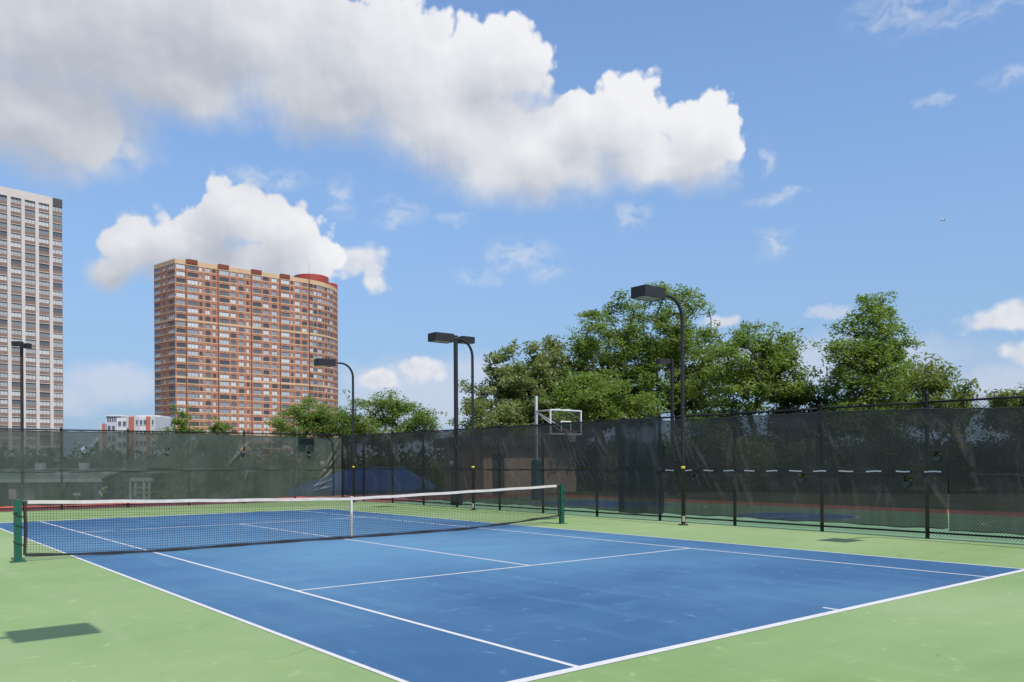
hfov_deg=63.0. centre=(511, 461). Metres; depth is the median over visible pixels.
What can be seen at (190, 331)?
window
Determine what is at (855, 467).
windscreen
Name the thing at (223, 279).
window
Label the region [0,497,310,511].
red walk
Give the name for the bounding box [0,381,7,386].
window
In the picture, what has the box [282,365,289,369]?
window
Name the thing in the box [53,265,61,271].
window
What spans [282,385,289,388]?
window
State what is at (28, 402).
window
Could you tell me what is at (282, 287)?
window
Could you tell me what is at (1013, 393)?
tree
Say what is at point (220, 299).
window
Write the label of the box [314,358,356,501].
court lamp
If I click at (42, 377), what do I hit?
window
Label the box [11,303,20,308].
window
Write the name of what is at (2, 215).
window
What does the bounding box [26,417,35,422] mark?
window
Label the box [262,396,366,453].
tree
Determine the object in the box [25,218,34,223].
window
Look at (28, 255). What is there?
window
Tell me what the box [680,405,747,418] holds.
tree
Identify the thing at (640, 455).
windscreen
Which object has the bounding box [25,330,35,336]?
window
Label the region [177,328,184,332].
window
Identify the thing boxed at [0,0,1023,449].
sky
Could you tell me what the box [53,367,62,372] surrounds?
window
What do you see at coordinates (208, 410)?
smaller windows
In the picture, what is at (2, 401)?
window
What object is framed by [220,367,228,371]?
window
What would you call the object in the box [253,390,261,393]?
window
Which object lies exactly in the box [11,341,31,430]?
area lamp
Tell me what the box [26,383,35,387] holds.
window
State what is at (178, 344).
window
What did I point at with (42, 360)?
window
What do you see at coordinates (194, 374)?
window
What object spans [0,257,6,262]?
window
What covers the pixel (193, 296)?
window
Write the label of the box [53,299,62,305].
window
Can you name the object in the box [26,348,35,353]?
window
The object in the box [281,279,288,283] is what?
window
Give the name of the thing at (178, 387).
window
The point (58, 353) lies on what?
window
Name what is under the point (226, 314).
window
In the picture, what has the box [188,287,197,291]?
window
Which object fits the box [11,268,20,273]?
window
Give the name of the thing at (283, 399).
window
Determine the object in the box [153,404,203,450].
tree
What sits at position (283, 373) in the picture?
window
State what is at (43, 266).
window
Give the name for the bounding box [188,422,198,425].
window
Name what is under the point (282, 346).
window
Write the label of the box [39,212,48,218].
window
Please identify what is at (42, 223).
window
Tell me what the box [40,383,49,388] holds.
window
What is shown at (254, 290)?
window
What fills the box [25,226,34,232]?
window
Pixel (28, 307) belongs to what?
window
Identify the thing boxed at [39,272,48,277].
window
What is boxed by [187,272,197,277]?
window
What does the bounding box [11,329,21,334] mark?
window
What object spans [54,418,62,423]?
window
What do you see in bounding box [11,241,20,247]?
window
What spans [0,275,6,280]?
window
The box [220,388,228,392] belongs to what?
window
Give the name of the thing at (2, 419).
window
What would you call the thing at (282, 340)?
window
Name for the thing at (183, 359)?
window
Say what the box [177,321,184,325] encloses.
window
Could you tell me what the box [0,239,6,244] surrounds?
window
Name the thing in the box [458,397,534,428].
tree
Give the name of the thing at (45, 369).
window
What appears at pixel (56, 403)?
window
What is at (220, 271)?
window
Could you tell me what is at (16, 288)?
window
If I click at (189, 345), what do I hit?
window
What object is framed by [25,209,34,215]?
window
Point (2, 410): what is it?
window
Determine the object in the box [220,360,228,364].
window
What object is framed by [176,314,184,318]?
window
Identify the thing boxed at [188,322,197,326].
window
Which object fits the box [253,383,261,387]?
window
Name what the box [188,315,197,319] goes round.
window
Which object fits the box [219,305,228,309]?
window
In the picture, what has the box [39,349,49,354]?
window
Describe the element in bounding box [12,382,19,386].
window
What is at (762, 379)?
tree
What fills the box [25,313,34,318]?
window
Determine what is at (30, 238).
window
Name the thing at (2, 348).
window
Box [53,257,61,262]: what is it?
window
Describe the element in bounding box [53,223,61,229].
window
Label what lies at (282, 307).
window
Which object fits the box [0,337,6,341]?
window
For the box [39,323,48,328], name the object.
window
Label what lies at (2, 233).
window
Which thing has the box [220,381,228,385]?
window
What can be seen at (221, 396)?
window
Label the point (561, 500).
net post
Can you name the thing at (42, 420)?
window
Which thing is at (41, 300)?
window
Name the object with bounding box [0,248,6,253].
window
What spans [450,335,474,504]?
area lamp
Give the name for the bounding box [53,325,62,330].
window
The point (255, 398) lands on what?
window
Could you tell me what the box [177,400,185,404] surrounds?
window
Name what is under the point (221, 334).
window
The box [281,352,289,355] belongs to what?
window
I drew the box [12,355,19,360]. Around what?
window
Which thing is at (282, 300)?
window
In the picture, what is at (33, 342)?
window
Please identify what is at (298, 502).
tennis net
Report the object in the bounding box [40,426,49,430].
window
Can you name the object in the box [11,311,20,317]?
window
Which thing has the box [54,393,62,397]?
window
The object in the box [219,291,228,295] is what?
window
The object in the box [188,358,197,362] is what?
window
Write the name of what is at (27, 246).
window
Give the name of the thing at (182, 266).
window
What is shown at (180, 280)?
window
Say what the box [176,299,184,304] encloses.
window
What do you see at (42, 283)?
window
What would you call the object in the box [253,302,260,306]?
window
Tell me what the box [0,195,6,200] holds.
window
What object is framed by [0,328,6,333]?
window
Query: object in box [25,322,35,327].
window
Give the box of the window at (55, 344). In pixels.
[53,342,62,347]
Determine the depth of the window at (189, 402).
336.65 m
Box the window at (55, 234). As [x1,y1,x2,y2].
[53,232,61,237]
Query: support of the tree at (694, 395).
on the planted bank
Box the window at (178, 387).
[177,386,185,389]
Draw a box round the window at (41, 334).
[39,332,49,337]
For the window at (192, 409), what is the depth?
336.78 m
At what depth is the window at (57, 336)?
286.34 m
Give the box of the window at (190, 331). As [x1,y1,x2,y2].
[188,329,197,333]
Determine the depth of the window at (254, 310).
354.75 m
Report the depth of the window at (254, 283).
354.84 m
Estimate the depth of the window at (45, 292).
283.07 m
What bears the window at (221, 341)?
in the brick tower at (239, 350)
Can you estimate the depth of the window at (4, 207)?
274.03 m
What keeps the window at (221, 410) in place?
in the brick tower at (239, 350)
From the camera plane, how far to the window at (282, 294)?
363.43 m
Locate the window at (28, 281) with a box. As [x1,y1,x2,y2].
[25,278,34,284]
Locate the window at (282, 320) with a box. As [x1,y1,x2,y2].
[281,319,288,323]
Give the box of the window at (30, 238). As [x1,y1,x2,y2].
[25,235,34,241]
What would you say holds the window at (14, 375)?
in the pale tower at (31, 296)
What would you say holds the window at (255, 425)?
in the brick tower at (239, 350)
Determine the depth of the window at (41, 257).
283.11 m
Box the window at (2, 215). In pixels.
[0,213,6,218]
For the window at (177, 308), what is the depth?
333.30 m
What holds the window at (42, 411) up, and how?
in the pale tower at (31, 296)
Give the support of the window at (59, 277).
in the pale tower at (31, 296)
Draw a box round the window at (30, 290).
[25,287,34,292]
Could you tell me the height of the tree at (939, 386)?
7.282 m
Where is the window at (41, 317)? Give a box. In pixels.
[39,315,48,320]
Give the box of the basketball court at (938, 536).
[302,495,1023,543]
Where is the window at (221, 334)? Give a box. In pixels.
[220,333,228,336]
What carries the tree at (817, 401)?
on the planted bank
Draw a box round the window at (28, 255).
[25,252,34,258]
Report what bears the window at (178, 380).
in the brick tower at (239, 350)
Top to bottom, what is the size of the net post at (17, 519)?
1.095 m
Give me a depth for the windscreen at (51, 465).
33.82 m
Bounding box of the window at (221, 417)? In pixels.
[220,416,229,419]
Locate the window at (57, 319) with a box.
[53,316,62,321]
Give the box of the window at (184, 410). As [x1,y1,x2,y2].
[177,407,185,411]
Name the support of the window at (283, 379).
in the brick tower at (239, 350)
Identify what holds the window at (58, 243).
in the pale tower at (31, 296)
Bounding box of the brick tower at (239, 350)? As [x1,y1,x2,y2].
[154,258,337,451]
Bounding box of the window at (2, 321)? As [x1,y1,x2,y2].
[0,319,6,324]
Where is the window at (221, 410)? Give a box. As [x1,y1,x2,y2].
[220,409,229,412]
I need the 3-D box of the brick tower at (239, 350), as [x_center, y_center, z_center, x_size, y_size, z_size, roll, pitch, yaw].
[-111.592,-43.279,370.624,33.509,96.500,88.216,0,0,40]
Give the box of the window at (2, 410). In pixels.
[0,408,7,412]
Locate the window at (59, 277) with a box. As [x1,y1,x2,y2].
[53,274,61,279]
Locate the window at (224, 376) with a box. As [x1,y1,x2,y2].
[220,374,228,378]
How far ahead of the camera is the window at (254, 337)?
354.75 m
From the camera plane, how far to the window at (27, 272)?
279.88 m
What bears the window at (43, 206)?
in the pale tower at (31, 296)
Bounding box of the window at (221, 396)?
[220,395,229,399]
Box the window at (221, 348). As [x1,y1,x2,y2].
[220,346,228,350]
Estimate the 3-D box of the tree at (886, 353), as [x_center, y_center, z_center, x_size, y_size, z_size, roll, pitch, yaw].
[20.874,-4.290,49.370,9.720,11.807,6.929,0,0,-39]
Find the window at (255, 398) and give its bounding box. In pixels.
[254,397,261,400]
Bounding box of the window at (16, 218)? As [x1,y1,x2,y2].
[11,215,20,221]
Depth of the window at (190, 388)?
336.53 m
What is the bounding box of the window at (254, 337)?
[253,336,260,340]
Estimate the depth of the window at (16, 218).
276.82 m
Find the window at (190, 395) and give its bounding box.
[188,393,198,397]
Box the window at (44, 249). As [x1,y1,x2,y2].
[39,246,48,252]
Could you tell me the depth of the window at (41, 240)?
283.14 m
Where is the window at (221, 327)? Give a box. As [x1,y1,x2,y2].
[220,326,228,330]
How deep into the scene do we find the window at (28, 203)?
279.85 m
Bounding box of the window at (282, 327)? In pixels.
[281,326,288,329]
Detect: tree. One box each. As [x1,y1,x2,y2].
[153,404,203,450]
[200,416,247,434]
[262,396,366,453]
[324,387,446,437]
[445,339,570,428]
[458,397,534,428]
[514,334,630,425]
[539,368,669,424]
[562,288,692,408]
[623,281,751,419]
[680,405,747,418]
[706,320,822,415]
[758,383,837,414]
[792,291,949,411]
[888,351,983,454]
[965,382,1023,407]
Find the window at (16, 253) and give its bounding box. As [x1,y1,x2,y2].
[11,250,20,256]
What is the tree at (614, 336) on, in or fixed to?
on the planted bank
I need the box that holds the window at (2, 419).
[0,416,7,421]
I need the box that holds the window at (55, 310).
[53,308,62,313]
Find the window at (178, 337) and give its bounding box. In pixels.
[177,335,184,339]
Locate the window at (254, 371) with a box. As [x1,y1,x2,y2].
[253,370,261,373]
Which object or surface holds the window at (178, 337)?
in the brick tower at (239, 350)
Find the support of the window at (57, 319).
in the pale tower at (31, 296)
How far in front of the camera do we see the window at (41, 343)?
283.14 m
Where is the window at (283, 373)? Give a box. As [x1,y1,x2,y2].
[282,372,289,375]
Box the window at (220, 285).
[219,284,228,288]
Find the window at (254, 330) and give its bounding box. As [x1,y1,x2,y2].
[253,329,260,333]
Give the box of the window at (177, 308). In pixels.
[176,307,184,311]
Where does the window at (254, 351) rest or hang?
in the brick tower at (239, 350)
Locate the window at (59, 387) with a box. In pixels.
[54,384,62,389]
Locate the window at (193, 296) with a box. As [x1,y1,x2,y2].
[188,294,197,298]
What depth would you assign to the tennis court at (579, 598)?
10.19 m
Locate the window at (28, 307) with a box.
[25,304,34,310]
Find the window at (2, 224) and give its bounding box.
[0,222,6,227]
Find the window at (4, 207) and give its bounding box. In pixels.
[0,204,6,209]
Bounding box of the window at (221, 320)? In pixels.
[220,319,228,323]
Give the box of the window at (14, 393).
[12,391,19,395]
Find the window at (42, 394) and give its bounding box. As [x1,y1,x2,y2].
[40,392,49,397]
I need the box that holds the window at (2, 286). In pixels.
[0,284,6,289]
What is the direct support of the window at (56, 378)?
in the pale tower at (31, 296)
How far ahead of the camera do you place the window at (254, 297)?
354.97 m
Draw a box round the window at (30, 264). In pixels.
[25,261,34,266]
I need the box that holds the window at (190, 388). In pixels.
[188,386,198,390]
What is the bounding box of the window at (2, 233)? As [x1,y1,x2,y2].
[0,230,6,236]
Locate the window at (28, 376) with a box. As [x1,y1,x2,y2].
[26,374,35,379]
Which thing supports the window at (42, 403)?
in the pale tower at (31, 296)
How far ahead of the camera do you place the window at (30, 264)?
279.78 m
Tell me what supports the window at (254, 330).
in the brick tower at (239, 350)
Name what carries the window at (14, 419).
in the pale tower at (31, 296)
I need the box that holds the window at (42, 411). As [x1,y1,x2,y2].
[40,409,49,414]
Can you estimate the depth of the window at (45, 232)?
283.18 m
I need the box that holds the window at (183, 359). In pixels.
[177,357,185,361]
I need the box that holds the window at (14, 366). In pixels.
[12,364,19,369]
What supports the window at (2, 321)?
in the pale tower at (31, 296)
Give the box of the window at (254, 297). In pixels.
[253,295,260,299]
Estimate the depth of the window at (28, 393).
279.85 m
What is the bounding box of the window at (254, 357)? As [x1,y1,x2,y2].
[253,356,260,360]
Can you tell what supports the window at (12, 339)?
in the pale tower at (31, 296)
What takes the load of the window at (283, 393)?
in the brick tower at (239, 350)
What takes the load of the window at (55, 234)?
in the pale tower at (31, 296)
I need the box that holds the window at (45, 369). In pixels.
[40,366,49,371]
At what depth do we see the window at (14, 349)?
276.52 m
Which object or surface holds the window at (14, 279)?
in the pale tower at (31, 296)
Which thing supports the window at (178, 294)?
in the brick tower at (239, 350)
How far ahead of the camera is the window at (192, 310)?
336.49 m
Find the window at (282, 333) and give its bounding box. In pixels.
[281,332,289,336]
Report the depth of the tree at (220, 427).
57.77 m
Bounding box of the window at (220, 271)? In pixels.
[219,270,228,274]
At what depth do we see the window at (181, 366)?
333.46 m
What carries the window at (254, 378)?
in the brick tower at (239, 350)
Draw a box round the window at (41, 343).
[39,340,49,345]
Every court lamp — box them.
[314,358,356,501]
[428,332,475,509]
[631,284,687,524]
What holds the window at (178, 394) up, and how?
in the brick tower at (239, 350)
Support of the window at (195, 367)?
in the brick tower at (239, 350)
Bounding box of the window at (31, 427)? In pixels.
[26,426,35,430]
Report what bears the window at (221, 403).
in the brick tower at (239, 350)
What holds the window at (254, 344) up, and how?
in the brick tower at (239, 350)
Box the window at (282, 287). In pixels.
[281,286,288,290]
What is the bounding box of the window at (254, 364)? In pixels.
[253,363,261,366]
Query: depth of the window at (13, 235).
276.65 m
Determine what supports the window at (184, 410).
in the brick tower at (239, 350)
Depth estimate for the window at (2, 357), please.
273.90 m
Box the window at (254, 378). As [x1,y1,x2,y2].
[253,376,261,380]
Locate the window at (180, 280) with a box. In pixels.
[176,278,184,282]
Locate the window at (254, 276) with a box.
[253,275,260,279]
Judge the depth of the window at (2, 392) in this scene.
273.93 m
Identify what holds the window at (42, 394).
in the pale tower at (31, 296)
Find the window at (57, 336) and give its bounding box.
[53,333,62,338]
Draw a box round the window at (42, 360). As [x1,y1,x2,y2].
[40,358,49,362]
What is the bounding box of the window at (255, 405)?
[254,403,261,407]
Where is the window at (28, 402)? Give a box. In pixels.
[26,400,35,404]
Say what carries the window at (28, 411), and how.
in the pale tower at (31, 296)
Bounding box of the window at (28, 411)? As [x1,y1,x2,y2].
[26,409,35,413]
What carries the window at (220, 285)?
in the brick tower at (239, 350)
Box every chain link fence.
[0,427,341,510]
[341,389,1023,541]
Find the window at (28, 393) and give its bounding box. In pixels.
[26,391,35,396]
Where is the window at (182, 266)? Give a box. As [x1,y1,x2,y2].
[176,263,184,268]
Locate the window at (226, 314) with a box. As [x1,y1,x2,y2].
[220,312,228,316]
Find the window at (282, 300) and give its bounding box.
[281,299,288,303]
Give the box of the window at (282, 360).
[281,358,289,362]
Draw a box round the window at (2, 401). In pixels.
[0,399,7,403]
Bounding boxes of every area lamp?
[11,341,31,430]
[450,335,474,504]
[656,358,673,419]
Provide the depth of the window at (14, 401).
276.45 m
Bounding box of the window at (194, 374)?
[188,372,198,376]
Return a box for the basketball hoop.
[535,396,581,423]
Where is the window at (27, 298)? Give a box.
[25,296,34,301]
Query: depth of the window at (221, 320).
345.31 m
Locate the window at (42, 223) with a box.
[39,220,48,226]
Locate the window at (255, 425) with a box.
[254,424,261,427]
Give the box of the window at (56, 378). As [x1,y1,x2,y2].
[54,376,62,380]
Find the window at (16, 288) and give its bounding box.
[11,285,20,290]
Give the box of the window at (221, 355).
[220,353,228,357]
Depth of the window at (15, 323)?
276.79 m
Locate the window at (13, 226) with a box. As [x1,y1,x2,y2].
[11,224,20,229]
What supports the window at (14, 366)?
in the pale tower at (31, 296)
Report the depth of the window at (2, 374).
273.90 m
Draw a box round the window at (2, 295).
[0,292,6,297]
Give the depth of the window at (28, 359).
280.02 m
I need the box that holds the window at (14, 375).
[12,373,19,378]
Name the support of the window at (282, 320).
in the brick tower at (239, 350)
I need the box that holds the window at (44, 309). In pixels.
[39,306,48,311]
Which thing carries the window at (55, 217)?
in the pale tower at (31, 296)
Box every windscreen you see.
[0,430,341,506]
[341,420,618,510]
[618,417,663,514]
[661,406,947,528]
[948,406,1023,534]
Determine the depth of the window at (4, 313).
273.83 m
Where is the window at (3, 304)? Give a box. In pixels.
[0,301,6,306]
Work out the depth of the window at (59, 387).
286.41 m
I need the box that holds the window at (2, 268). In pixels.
[0,266,6,271]
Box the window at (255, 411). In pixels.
[254,410,261,413]
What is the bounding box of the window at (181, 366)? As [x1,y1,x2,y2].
[177,364,185,368]
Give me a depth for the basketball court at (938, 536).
22.43 m
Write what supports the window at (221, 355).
in the brick tower at (239, 350)
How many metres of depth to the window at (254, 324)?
354.75 m
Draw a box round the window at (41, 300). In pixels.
[39,298,48,303]
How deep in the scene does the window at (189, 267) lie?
336.57 m
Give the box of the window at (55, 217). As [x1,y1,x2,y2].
[53,215,61,220]
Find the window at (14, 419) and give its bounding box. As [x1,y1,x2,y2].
[12,417,19,421]
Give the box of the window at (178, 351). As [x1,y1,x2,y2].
[177,350,185,354]
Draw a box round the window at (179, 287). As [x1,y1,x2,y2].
[176,285,184,289]
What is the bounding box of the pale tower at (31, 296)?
[0,186,63,430]
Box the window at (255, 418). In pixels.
[254,417,261,420]
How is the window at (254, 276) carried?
in the brick tower at (239, 350)
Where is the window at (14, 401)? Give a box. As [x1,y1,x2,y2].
[12,399,19,404]
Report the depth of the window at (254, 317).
354.80 m
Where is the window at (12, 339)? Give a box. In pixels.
[11,338,21,340]
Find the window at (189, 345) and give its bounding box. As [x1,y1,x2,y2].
[188,344,197,348]
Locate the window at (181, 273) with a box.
[176,271,184,275]
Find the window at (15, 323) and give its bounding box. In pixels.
[11,320,21,325]
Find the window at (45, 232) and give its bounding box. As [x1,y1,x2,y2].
[39,229,48,235]
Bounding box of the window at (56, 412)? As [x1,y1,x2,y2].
[54,410,62,414]
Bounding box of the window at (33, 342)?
[26,339,35,344]
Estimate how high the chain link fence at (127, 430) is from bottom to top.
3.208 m
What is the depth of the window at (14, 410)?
276.58 m
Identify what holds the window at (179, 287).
in the brick tower at (239, 350)
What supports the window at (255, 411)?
in the brick tower at (239, 350)
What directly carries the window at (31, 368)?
in the pale tower at (31, 296)
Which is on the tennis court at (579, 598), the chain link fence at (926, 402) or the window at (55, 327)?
the chain link fence at (926, 402)
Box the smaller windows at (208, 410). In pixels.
[163,267,337,447]
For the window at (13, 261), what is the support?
in the pale tower at (31, 296)
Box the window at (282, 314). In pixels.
[281,312,288,316]
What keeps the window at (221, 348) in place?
in the brick tower at (239, 350)
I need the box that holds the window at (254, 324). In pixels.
[253,322,260,326]
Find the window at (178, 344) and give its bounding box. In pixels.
[177,343,185,346]
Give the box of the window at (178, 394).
[177,393,185,396]
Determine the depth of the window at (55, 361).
286.31 m
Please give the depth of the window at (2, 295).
273.90 m
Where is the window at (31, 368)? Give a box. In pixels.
[26,365,35,370]
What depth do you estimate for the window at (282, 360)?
363.48 m
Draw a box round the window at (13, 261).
[11,259,20,264]
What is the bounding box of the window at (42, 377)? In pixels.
[40,375,49,380]
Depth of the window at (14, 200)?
276.79 m
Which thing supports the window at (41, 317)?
in the pale tower at (31, 296)
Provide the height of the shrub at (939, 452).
3.100 m
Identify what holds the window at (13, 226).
in the pale tower at (31, 296)
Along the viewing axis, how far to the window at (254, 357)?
354.67 m
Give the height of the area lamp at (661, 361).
6.845 m
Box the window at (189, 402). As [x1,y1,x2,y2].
[188,400,198,404]
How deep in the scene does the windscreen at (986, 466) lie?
17.10 m
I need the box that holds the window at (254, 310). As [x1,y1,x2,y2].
[253,309,260,313]
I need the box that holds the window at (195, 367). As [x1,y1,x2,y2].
[188,365,198,369]
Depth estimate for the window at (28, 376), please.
280.05 m
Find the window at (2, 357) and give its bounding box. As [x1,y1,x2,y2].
[0,354,7,359]
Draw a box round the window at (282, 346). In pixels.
[281,345,289,349]
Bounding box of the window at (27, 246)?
[25,244,34,249]
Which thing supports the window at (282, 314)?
in the brick tower at (239, 350)
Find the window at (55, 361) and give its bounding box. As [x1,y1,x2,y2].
[53,359,62,364]
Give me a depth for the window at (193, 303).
336.73 m
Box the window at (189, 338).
[188,336,197,340]
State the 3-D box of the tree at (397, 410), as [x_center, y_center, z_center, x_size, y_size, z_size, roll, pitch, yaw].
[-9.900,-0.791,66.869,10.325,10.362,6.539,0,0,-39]
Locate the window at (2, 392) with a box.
[0,390,7,394]
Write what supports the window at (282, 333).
in the brick tower at (239, 350)
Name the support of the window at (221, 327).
in the brick tower at (239, 350)
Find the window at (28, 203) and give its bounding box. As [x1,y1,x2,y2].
[25,200,34,206]
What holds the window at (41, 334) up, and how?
in the pale tower at (31, 296)
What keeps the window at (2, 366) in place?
in the pale tower at (31, 296)
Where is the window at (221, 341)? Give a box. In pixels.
[220,339,228,343]
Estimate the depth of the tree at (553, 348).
54.85 m
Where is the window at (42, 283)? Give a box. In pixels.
[39,280,48,286]
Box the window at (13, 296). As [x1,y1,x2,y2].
[11,294,20,299]
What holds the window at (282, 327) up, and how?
in the brick tower at (239, 350)
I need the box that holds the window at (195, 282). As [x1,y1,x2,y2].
[187,279,197,284]
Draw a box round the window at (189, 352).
[188,351,197,355]
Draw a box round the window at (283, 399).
[282,398,289,401]
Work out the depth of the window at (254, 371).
354.88 m
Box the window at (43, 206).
[39,203,48,209]
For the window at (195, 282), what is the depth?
336.57 m
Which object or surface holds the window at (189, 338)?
in the brick tower at (239, 350)
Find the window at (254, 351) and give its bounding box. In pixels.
[253,349,260,353]
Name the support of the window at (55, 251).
in the pale tower at (31, 296)
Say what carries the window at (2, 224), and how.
in the pale tower at (31, 296)
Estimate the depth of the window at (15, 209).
276.82 m
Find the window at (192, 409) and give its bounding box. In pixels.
[188,408,198,411]
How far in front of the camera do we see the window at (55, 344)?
286.31 m
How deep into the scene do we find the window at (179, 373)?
333.34 m
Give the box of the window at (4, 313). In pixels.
[0,310,6,315]
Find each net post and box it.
[9,500,26,562]
[556,484,566,523]
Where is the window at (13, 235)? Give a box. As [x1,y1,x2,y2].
[11,232,20,238]
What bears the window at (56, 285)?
in the pale tower at (31, 296)
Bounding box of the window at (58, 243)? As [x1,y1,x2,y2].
[53,240,61,245]
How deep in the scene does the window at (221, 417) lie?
345.31 m
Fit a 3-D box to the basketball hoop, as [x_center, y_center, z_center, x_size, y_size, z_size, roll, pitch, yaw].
[2.081,-0.633,36.571,2.649,4.670,1.743,0,0,71]
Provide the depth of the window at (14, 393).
276.55 m
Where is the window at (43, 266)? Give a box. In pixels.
[39,263,48,269]
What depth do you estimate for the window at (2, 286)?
273.90 m
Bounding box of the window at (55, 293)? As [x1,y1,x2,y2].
[53,291,62,296]
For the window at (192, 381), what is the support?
in the brick tower at (239, 350)
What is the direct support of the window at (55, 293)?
in the pale tower at (31, 296)
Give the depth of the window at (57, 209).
286.41 m
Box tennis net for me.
[23,485,559,555]
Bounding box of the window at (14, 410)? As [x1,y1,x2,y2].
[12,408,19,413]
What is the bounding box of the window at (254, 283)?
[253,282,260,286]
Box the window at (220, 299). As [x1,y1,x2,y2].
[219,298,228,302]
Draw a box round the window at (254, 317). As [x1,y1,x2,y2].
[253,316,260,319]
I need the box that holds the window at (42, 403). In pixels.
[40,401,49,405]
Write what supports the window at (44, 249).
in the pale tower at (31, 296)
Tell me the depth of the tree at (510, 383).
52.98 m
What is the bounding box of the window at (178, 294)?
[176,292,184,296]
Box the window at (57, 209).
[53,206,61,212]
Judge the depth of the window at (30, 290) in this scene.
279.78 m
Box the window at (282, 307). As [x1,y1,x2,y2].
[281,306,288,310]
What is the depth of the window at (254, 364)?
354.88 m
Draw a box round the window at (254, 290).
[253,289,260,293]
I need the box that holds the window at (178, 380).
[177,378,185,382]
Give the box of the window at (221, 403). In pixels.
[220,402,229,405]
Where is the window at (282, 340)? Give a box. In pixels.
[281,339,289,342]
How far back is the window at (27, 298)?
279.91 m
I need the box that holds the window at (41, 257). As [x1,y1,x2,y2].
[39,255,48,260]
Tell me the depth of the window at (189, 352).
336.73 m
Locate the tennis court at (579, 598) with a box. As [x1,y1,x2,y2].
[0,500,1023,681]
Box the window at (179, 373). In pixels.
[177,371,185,375]
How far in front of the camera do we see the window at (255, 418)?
354.93 m
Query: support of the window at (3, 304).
in the pale tower at (31, 296)
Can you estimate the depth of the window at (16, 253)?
276.75 m
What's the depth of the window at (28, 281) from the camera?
279.78 m
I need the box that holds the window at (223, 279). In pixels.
[219,277,228,281]
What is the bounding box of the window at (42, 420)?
[40,418,49,422]
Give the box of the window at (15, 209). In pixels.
[11,206,20,212]
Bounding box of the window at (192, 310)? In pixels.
[188,308,197,312]
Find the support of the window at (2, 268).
in the pale tower at (31, 296)
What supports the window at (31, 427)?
in the pale tower at (31, 296)
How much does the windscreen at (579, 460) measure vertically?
2.770 m
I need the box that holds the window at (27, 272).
[25,270,34,275]
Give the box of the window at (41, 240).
[39,238,48,243]
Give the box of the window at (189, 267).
[187,265,197,270]
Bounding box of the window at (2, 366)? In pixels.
[0,363,7,368]
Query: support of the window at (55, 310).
in the pale tower at (31, 296)
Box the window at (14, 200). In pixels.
[11,197,20,203]
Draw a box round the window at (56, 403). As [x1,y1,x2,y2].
[54,401,62,406]
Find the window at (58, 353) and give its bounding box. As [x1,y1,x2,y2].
[53,350,62,355]
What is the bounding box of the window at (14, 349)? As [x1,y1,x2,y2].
[11,347,19,351]
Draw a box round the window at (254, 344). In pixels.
[253,343,260,346]
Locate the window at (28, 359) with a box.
[26,357,35,361]
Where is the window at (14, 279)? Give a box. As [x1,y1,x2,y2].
[11,276,20,282]
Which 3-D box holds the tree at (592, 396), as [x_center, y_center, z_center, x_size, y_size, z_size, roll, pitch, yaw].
[5.346,-1.913,47.735,8.983,7.228,4.848,0,0,-39]
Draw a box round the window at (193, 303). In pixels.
[188,301,197,305]
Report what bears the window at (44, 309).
in the pale tower at (31, 296)
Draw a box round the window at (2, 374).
[0,372,7,377]
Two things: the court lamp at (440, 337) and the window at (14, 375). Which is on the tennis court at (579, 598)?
the court lamp at (440, 337)
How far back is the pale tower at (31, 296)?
280.15 m
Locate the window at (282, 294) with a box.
[281,293,288,296]
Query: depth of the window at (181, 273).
333.38 m
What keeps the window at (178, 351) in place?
in the brick tower at (239, 350)
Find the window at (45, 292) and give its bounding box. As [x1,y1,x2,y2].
[39,289,48,294]
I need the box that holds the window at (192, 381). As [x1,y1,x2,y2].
[188,379,198,383]
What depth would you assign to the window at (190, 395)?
336.65 m
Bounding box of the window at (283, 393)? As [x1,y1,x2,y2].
[282,392,289,395]
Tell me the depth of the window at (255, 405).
354.88 m
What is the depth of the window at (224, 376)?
345.23 m
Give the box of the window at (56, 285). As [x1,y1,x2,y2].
[53,282,62,288]
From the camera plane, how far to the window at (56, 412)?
286.34 m
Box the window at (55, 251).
[53,249,61,254]
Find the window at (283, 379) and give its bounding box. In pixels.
[282,378,289,382]
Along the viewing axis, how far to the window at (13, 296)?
276.58 m
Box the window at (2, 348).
[0,346,7,350]
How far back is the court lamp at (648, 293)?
22.29 m

